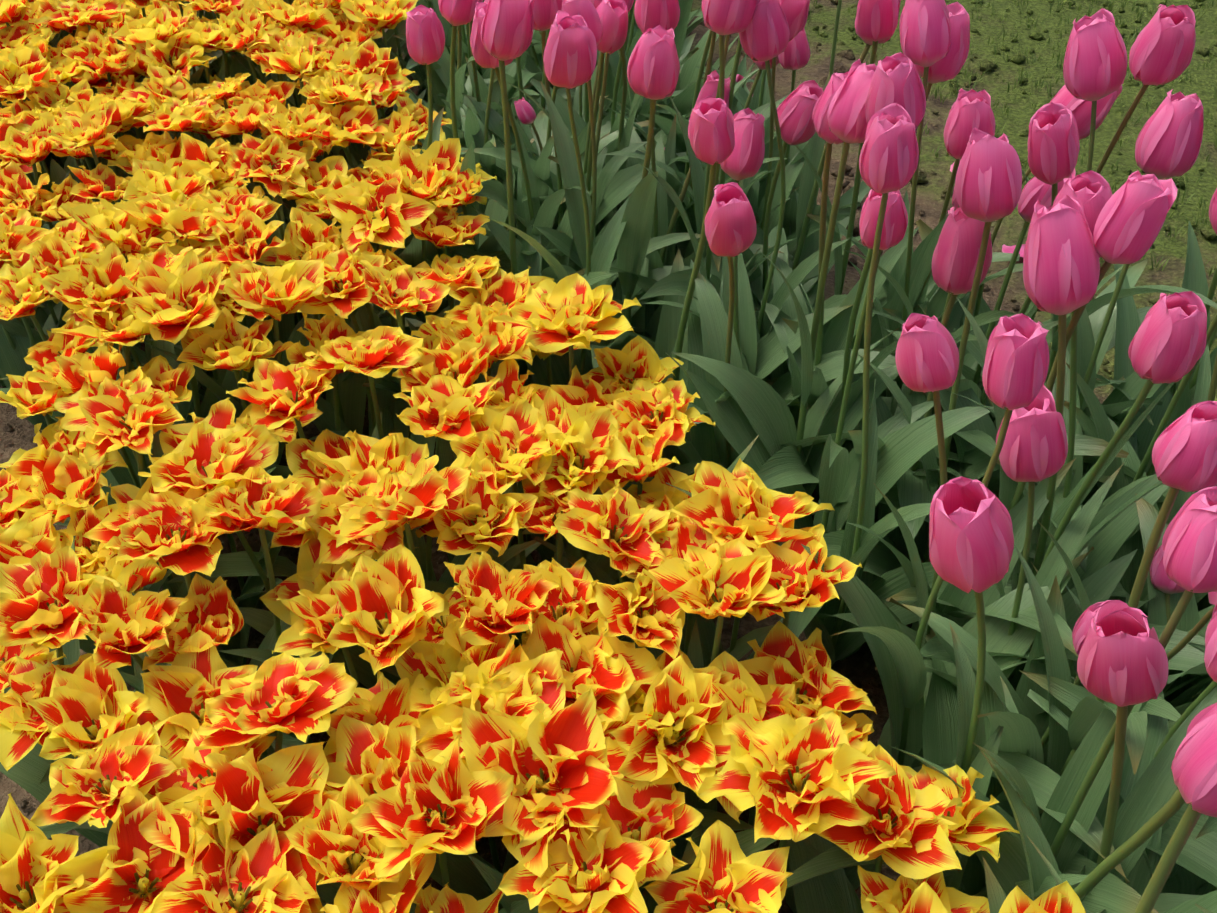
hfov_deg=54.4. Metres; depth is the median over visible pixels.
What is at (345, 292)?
yellow tulip
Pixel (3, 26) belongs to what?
yellow tulip
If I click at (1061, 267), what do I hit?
pink tulip
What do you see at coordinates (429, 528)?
yellow tulip
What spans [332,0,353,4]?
yellow tulip
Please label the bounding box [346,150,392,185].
yellow tulip
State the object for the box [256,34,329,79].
yellow tulip
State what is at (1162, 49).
pink tulip
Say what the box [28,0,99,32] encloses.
yellow tulip
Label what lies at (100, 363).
yellow tulip
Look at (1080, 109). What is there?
pink tulip
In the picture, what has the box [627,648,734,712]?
yellow tulip
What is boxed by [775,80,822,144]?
pink tulip
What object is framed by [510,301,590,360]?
yellow tulip
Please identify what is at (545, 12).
pink tulip
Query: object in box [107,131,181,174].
yellow tulip
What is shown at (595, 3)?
pink tulip
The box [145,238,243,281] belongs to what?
yellow tulip
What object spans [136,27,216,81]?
yellow tulip
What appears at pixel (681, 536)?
yellow tulip
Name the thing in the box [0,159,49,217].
yellow tulip
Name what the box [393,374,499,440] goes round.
yellow tulip
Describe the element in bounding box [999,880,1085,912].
yellow tulip
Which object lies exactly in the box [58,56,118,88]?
yellow tulip
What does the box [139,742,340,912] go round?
yellow tulip
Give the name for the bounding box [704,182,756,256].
pink tulip
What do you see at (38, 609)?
yellow tulip
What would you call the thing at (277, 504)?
yellow tulip
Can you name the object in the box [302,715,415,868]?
yellow tulip
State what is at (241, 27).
yellow tulip
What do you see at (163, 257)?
yellow tulip
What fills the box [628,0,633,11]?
pink tulip
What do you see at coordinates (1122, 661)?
pink tulip
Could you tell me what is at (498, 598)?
yellow tulip
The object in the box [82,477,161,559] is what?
yellow tulip
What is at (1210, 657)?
pink tulip
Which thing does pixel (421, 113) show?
yellow tulip
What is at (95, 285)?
yellow tulip
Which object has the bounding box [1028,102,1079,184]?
pink tulip
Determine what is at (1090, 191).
pink tulip
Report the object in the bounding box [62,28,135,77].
yellow tulip
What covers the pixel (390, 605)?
yellow tulip
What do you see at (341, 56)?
yellow tulip
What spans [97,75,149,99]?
yellow tulip
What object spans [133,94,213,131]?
yellow tulip
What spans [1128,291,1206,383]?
pink tulip
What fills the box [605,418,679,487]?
yellow tulip
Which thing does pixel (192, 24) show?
yellow tulip
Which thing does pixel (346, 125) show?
yellow tulip
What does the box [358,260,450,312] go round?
yellow tulip
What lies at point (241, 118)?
yellow tulip
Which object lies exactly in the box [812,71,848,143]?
pink tulip
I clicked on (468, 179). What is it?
yellow tulip
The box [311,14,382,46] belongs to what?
yellow tulip
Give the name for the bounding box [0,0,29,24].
yellow tulip
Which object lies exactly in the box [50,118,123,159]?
yellow tulip
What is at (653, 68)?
pink tulip
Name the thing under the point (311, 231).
yellow tulip
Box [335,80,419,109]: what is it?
yellow tulip
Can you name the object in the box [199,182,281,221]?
yellow tulip
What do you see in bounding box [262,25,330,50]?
yellow tulip
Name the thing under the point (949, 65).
pink tulip
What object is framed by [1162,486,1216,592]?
pink tulip
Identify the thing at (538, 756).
yellow tulip
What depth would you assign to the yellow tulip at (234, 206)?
1.73 m
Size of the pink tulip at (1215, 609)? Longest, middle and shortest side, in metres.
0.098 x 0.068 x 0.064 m
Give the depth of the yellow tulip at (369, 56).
2.12 m
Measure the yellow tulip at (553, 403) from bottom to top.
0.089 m
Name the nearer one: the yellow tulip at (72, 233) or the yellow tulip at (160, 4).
the yellow tulip at (72, 233)
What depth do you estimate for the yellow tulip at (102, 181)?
1.89 m
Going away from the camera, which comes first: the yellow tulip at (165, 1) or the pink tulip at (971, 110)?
the pink tulip at (971, 110)
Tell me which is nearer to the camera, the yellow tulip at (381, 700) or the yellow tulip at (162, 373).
the yellow tulip at (381, 700)
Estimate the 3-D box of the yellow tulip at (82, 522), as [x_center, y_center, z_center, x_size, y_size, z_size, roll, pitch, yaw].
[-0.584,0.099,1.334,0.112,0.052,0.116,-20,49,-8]
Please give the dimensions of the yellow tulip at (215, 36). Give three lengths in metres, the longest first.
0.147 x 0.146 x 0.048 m
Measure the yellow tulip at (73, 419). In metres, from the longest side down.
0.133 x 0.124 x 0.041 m
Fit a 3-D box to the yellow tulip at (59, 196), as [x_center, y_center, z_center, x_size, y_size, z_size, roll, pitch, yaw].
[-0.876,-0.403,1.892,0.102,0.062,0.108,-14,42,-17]
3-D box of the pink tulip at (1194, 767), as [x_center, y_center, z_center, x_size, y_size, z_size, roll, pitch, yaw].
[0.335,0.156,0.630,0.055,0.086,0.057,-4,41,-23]
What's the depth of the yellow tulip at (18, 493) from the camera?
1.39 m
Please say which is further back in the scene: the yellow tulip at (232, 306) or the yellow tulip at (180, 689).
the yellow tulip at (232, 306)
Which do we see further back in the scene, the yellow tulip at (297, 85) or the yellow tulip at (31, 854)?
the yellow tulip at (297, 85)
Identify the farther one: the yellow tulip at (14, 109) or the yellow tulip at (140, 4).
the yellow tulip at (140, 4)
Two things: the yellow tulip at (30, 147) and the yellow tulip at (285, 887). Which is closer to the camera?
the yellow tulip at (285, 887)
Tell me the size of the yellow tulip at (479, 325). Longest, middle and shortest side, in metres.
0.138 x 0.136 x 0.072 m
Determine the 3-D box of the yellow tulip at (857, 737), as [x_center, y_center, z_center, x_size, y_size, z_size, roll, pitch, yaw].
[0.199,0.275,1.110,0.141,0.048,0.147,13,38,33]
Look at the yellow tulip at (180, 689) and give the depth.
1.13 m
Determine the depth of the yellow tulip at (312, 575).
1.29 m
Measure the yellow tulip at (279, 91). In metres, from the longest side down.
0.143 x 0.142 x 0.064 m
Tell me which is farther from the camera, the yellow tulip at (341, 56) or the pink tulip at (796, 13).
the yellow tulip at (341, 56)
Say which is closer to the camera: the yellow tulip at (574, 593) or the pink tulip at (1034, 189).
the yellow tulip at (574, 593)
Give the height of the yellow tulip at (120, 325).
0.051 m
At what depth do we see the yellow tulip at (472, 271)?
1.70 m
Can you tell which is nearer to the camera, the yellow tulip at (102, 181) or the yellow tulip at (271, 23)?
the yellow tulip at (102, 181)
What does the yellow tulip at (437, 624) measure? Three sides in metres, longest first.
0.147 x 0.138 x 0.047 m
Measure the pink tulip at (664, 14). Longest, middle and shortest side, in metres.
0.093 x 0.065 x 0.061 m
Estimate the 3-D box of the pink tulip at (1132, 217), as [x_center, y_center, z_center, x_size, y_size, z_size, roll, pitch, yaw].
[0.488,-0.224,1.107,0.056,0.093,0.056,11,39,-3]
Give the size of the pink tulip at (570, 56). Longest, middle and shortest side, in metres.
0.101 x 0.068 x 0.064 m
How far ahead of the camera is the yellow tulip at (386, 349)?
1.43 m
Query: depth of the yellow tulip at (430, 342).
1.58 m
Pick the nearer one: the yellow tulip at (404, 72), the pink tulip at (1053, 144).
the pink tulip at (1053, 144)
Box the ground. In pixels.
[0,0,1216,912]
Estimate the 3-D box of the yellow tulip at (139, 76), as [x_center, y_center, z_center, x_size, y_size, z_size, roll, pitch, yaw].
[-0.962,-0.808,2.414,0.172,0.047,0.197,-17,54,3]
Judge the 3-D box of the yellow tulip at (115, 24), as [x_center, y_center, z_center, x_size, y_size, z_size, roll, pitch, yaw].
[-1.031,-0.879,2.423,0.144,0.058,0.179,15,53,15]
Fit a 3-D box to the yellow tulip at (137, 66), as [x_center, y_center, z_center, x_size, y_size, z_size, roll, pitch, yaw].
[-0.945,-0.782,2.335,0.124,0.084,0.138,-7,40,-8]
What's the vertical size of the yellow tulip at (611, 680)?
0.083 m
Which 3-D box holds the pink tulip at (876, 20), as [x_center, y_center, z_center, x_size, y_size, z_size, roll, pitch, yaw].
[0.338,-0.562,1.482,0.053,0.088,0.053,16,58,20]
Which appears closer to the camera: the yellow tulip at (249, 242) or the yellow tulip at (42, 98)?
the yellow tulip at (249, 242)
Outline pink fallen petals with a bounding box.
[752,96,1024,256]
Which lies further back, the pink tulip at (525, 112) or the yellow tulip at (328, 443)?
the pink tulip at (525, 112)
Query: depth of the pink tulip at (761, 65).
1.91 m
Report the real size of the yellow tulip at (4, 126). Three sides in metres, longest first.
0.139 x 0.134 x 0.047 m
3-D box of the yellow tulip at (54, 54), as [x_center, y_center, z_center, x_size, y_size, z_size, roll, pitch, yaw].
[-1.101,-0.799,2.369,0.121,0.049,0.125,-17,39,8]
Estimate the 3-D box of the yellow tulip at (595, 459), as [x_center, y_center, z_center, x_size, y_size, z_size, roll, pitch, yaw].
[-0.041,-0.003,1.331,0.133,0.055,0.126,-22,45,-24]
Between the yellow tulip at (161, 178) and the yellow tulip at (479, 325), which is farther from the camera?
the yellow tulip at (161, 178)
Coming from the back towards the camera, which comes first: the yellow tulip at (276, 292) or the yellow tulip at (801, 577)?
the yellow tulip at (276, 292)
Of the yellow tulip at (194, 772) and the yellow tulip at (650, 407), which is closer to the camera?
the yellow tulip at (194, 772)
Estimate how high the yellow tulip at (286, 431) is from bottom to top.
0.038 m
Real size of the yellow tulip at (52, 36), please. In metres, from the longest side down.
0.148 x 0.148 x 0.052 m
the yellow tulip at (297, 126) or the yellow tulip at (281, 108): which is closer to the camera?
the yellow tulip at (297, 126)
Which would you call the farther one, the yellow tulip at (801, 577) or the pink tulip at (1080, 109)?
the pink tulip at (1080, 109)
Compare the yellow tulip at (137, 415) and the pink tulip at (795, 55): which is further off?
the pink tulip at (795, 55)
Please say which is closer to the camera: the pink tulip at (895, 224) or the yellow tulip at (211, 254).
the pink tulip at (895, 224)
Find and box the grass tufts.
[807,0,1216,302]
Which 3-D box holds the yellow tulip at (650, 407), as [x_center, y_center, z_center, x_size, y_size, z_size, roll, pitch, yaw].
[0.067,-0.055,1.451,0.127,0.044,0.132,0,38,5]
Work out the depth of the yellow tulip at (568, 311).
1.50 m
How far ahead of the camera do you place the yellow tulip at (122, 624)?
1.14 m
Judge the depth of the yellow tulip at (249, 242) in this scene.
1.68 m
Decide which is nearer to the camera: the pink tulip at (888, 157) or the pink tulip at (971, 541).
the pink tulip at (971, 541)
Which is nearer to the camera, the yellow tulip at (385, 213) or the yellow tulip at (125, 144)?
the yellow tulip at (385, 213)
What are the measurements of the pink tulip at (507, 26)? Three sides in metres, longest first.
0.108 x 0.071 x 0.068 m
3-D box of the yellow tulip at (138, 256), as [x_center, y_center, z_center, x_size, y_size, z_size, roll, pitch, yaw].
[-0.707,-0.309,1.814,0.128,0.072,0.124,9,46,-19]
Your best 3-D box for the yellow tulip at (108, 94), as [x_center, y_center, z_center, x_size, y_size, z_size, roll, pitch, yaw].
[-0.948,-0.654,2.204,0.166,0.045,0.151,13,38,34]
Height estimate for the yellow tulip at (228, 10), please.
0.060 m
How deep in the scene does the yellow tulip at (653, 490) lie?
1.41 m
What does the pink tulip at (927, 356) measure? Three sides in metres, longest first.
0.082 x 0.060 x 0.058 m
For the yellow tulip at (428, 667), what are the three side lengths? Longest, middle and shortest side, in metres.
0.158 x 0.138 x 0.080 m
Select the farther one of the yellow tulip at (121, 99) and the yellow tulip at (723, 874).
the yellow tulip at (121, 99)
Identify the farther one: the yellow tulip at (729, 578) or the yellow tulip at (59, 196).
the yellow tulip at (59, 196)
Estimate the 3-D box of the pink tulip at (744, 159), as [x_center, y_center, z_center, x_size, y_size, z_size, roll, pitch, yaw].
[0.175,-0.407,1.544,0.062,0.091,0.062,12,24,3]
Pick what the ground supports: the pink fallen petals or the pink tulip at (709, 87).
the pink fallen petals
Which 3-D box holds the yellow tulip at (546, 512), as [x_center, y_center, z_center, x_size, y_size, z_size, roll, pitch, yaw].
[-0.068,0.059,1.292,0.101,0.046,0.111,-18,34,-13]
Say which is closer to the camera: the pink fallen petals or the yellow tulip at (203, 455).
the yellow tulip at (203, 455)
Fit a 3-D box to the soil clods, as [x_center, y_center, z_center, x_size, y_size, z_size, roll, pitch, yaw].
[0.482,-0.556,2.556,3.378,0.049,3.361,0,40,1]
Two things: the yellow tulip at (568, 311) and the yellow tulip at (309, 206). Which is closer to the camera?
the yellow tulip at (568, 311)
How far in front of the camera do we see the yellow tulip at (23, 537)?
1.33 m
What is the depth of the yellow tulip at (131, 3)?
2.62 m
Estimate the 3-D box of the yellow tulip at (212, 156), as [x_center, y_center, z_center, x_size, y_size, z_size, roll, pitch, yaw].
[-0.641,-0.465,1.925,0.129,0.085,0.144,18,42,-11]
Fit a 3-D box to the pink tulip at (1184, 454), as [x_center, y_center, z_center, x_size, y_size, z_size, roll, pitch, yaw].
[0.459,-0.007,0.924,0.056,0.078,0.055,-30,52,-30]
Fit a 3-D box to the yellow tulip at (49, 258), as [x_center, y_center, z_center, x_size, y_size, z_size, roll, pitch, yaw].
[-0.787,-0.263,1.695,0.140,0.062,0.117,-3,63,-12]
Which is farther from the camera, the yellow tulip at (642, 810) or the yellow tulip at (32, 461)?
the yellow tulip at (32, 461)
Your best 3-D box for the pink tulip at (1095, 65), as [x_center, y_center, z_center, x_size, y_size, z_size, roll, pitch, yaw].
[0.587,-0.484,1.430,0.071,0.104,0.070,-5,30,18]
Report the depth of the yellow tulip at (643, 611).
1.19 m
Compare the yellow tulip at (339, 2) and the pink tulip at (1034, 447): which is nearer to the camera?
the pink tulip at (1034, 447)
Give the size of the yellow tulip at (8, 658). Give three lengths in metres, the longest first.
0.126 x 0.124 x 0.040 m
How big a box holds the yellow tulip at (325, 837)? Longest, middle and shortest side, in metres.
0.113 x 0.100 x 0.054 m
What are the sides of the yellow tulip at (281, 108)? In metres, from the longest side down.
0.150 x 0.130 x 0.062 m
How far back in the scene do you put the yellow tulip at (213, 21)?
2.60 m
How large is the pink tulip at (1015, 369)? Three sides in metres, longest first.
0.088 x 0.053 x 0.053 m
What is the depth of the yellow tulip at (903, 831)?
0.99 m
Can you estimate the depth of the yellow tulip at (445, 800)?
0.94 m
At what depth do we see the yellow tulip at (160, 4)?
2.58 m
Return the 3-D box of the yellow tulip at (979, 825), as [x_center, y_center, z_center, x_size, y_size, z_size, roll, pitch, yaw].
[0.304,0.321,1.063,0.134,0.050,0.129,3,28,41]
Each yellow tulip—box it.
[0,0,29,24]
[0,20,43,51]
[0,24,12,30]
[0,27,52,61]
[0,47,50,102]
[0,98,63,123]
[0,115,41,173]
[0,115,57,166]
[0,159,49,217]
[0,209,48,268]
[0,253,49,320]
[0,366,77,418]
[0,417,127,493]
[0,468,46,530]
[0,505,86,563]
[0,545,121,648]
[0,643,66,692]
[0,653,91,770]
[0,793,83,912]
[2,204,56,226]
[6,235,100,303]
[10,0,43,32]
[14,105,66,130]
[15,449,108,525]
[23,75,108,118]
[24,316,98,373]
[26,174,92,221]
[27,656,150,759]
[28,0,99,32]
[28,343,125,393]
[29,1,56,41]
[30,721,176,827]
[31,218,103,255]
[32,785,217,912]
[35,0,129,27]
[36,492,128,575]
[40,242,140,313]
[42,100,115,150]
[48,35,82,64]
[49,54,93,85]
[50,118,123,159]
[52,298,165,345]
[52,366,170,430]
[57,92,153,134]
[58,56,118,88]
[58,199,179,255]
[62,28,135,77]
[62,309,144,346]
[64,0,139,45]
[64,579,188,668]
[66,200,125,251]
[67,162,131,202]
[67,376,185,465]
[80,547,166,593]
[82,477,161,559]
[91,135,171,160]
[95,92,123,99]
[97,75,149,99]
[102,244,153,260]
[103,486,250,576]
[104,95,154,113]
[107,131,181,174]
[111,6,199,45]
[111,43,149,81]
[111,192,225,240]
[113,45,151,78]
[119,250,221,343]
[120,63,223,126]
[120,243,203,311]
[120,630,257,768]
[123,157,228,200]
[126,0,150,18]
[127,0,134,8]
[127,355,194,407]
[130,0,151,8]
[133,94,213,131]
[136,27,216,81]
[138,421,278,502]
[139,1,198,19]
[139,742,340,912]
[142,573,243,670]
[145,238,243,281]
[145,726,275,824]
[149,193,204,251]
[150,0,182,3]
[151,812,319,912]
[159,397,277,455]
[162,3,192,32]
[173,21,225,50]
[177,0,245,13]
[177,307,293,372]
[181,133,250,190]
[185,193,271,232]
[186,113,232,138]
[188,17,216,52]
[189,20,242,54]
[191,73,250,113]
[194,466,322,533]
[194,652,357,753]
[198,209,285,267]
[199,73,250,102]
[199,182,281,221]
[202,16,217,23]
[203,8,269,52]
[203,97,276,137]
[205,258,333,320]
[210,0,269,23]
[212,104,224,116]
[213,266,269,324]
[221,137,312,170]
[226,350,335,429]
[227,78,297,105]
[229,133,305,196]
[239,403,322,442]
[243,31,315,76]
[248,0,336,30]
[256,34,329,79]
[256,221,340,266]
[259,100,305,139]
[259,104,331,141]
[260,530,374,657]
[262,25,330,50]
[263,17,281,30]
[264,156,347,200]
[264,485,317,547]
[272,567,350,655]
[273,0,329,33]
[284,776,401,890]
[286,311,373,380]
[286,429,350,485]
[290,207,342,254]
[293,0,340,12]
[295,42,356,88]
[295,194,333,219]
[297,242,338,311]
[298,67,382,104]
[298,326,422,377]
[299,243,384,318]
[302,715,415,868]
[303,43,358,76]
[305,430,436,497]
[305,466,428,564]
[306,93,387,154]
[307,136,331,160]
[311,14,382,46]
[313,174,365,214]
[315,34,358,52]
[320,853,435,912]
[323,671,432,762]
[325,167,436,249]
[326,544,443,675]
[327,240,397,266]
[328,36,410,104]
[330,9,343,17]
[330,455,473,547]
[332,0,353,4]
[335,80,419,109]
[340,0,417,32]
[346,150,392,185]
[347,735,513,879]
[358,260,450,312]
[363,107,422,157]
[363,138,460,200]
[367,249,451,318]
[377,95,451,146]
[388,478,469,537]
[392,334,455,377]
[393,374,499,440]
[394,146,496,211]
[395,619,517,726]
[399,65,414,75]
[400,327,498,391]
[410,202,489,248]
[411,304,473,338]
[413,870,508,912]
[415,254,500,291]
[415,644,565,771]
[419,584,464,644]
[427,198,462,215]
[430,162,482,212]
[432,302,532,367]
[433,456,538,556]
[437,398,584,496]
[443,552,559,644]
[445,267,554,322]
[461,688,618,877]
[477,358,550,408]
[492,385,542,412]
[493,273,640,352]
[498,792,675,912]
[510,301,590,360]
[516,475,597,540]
[521,557,606,668]
[521,610,661,731]
[535,407,639,497]
[540,387,622,439]
[550,366,622,411]
[554,479,672,577]
[581,335,683,400]
[595,561,684,658]
[596,704,637,785]
[599,480,685,532]
[602,776,703,887]
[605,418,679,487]
[609,654,730,799]
[613,379,714,447]
[626,515,747,579]
[627,463,700,508]
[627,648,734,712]
[640,538,785,618]
[643,820,793,912]
[671,459,834,548]
[698,709,895,841]
[709,651,795,822]
[726,523,861,621]
[739,621,876,736]
[789,697,875,755]
[814,745,962,878]
[857,865,989,912]
[900,764,1019,862]
[901,882,973,912]
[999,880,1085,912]
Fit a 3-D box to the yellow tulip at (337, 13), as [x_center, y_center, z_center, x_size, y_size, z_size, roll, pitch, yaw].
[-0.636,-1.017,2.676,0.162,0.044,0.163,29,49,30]
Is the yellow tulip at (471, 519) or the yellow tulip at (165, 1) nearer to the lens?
the yellow tulip at (471, 519)
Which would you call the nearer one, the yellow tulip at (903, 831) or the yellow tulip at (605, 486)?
the yellow tulip at (903, 831)
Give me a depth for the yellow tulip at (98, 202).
1.86 m
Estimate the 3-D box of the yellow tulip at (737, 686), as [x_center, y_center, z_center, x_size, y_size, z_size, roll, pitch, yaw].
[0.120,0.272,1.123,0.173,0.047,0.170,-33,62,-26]
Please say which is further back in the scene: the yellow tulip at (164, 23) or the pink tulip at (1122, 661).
the yellow tulip at (164, 23)
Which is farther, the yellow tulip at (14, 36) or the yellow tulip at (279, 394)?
the yellow tulip at (14, 36)
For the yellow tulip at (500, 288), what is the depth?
1.69 m
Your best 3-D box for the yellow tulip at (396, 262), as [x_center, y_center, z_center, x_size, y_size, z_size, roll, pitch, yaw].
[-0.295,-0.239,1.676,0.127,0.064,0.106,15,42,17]
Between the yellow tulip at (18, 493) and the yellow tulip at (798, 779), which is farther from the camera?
the yellow tulip at (18, 493)
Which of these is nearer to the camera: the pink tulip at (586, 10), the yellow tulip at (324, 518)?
the yellow tulip at (324, 518)
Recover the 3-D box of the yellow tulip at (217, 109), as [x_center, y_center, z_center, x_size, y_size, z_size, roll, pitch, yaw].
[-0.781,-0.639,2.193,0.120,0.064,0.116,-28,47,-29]
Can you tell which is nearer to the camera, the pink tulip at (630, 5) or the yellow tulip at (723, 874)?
the yellow tulip at (723, 874)
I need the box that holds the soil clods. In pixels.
[2,0,1216,808]
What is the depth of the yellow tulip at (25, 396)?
1.50 m
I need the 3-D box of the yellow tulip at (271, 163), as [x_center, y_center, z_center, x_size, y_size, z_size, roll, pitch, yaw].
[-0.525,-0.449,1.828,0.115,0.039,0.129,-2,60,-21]
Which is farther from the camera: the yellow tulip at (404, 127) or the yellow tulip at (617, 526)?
the yellow tulip at (404, 127)
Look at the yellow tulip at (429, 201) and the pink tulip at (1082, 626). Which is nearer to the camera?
the pink tulip at (1082, 626)
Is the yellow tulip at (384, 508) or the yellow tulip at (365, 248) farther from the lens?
the yellow tulip at (365, 248)
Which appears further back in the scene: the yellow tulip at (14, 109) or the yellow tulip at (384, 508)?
the yellow tulip at (14, 109)
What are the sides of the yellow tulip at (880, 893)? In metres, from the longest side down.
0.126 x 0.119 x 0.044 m
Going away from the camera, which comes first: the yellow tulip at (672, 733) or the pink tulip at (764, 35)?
the yellow tulip at (672, 733)
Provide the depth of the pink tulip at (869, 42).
1.72 m
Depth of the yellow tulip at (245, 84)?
2.27 m
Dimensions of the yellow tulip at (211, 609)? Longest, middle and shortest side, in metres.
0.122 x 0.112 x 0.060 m
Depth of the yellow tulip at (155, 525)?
1.20 m
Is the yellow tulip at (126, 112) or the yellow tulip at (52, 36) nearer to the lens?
the yellow tulip at (126, 112)
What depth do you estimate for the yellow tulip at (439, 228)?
1.76 m
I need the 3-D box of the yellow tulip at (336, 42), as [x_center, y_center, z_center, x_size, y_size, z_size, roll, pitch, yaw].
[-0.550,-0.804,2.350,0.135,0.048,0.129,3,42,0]
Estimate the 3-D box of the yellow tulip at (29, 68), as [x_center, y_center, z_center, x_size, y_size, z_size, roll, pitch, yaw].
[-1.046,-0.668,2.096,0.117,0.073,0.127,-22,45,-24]
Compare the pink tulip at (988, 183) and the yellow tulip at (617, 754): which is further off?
the pink tulip at (988, 183)
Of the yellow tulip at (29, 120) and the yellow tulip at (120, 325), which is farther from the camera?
the yellow tulip at (29, 120)
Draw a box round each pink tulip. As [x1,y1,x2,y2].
[406,4,444,64]
[438,0,482,25]
[470,2,512,68]
[481,0,533,60]
[514,97,535,123]
[533,0,561,30]
[543,10,596,88]
[561,0,602,44]
[591,0,630,7]
[596,0,627,53]
[627,25,679,99]
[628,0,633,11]
[634,0,679,32]
[688,96,734,164]
[695,70,730,107]
[701,0,758,34]
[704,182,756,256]
[720,108,764,180]
[730,74,743,82]
[739,0,789,61]
[753,56,779,69]
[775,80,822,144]
[778,0,809,41]
[778,28,809,69]
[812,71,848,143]
[828,59,876,143]
[855,0,900,44]
[856,0,897,41]
[859,103,918,192]
[859,189,907,249]
[865,52,925,129]
[895,313,958,392]
[899,0,950,66]
[914,2,969,83]
[929,476,1013,592]
[932,206,991,294]
[944,88,994,159]
[952,186,957,209]
[955,127,1021,221]
[982,313,1048,409]
[996,385,1067,481]
[1018,168,1075,222]
[1023,194,1099,314]
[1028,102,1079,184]
[1050,81,1123,139]
[1053,170,1111,257]
[1063,8,1126,100]
[1072,602,1102,655]
[1077,600,1167,706]
[1093,170,1177,263]
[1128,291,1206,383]
[1129,4,1195,85]
[1135,89,1202,178]
[1150,545,1184,593]
[1152,401,1216,491]
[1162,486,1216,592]
[1171,703,1216,817]
[1204,611,1216,682]
[1208,592,1216,604]
[1209,189,1216,234]
[1212,601,1216,616]
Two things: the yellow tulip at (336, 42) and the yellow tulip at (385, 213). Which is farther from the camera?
the yellow tulip at (336, 42)
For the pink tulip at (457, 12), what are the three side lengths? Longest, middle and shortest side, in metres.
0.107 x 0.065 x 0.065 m
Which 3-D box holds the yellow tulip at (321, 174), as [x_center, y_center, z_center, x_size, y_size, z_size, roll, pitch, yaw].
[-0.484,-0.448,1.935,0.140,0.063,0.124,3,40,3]
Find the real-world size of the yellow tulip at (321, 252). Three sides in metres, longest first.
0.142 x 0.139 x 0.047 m
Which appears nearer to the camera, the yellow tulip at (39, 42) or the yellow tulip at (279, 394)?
the yellow tulip at (279, 394)
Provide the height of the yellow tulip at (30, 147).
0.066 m
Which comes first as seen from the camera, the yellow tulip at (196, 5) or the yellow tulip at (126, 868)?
the yellow tulip at (126, 868)
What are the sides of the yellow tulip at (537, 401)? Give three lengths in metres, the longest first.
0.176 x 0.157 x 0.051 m

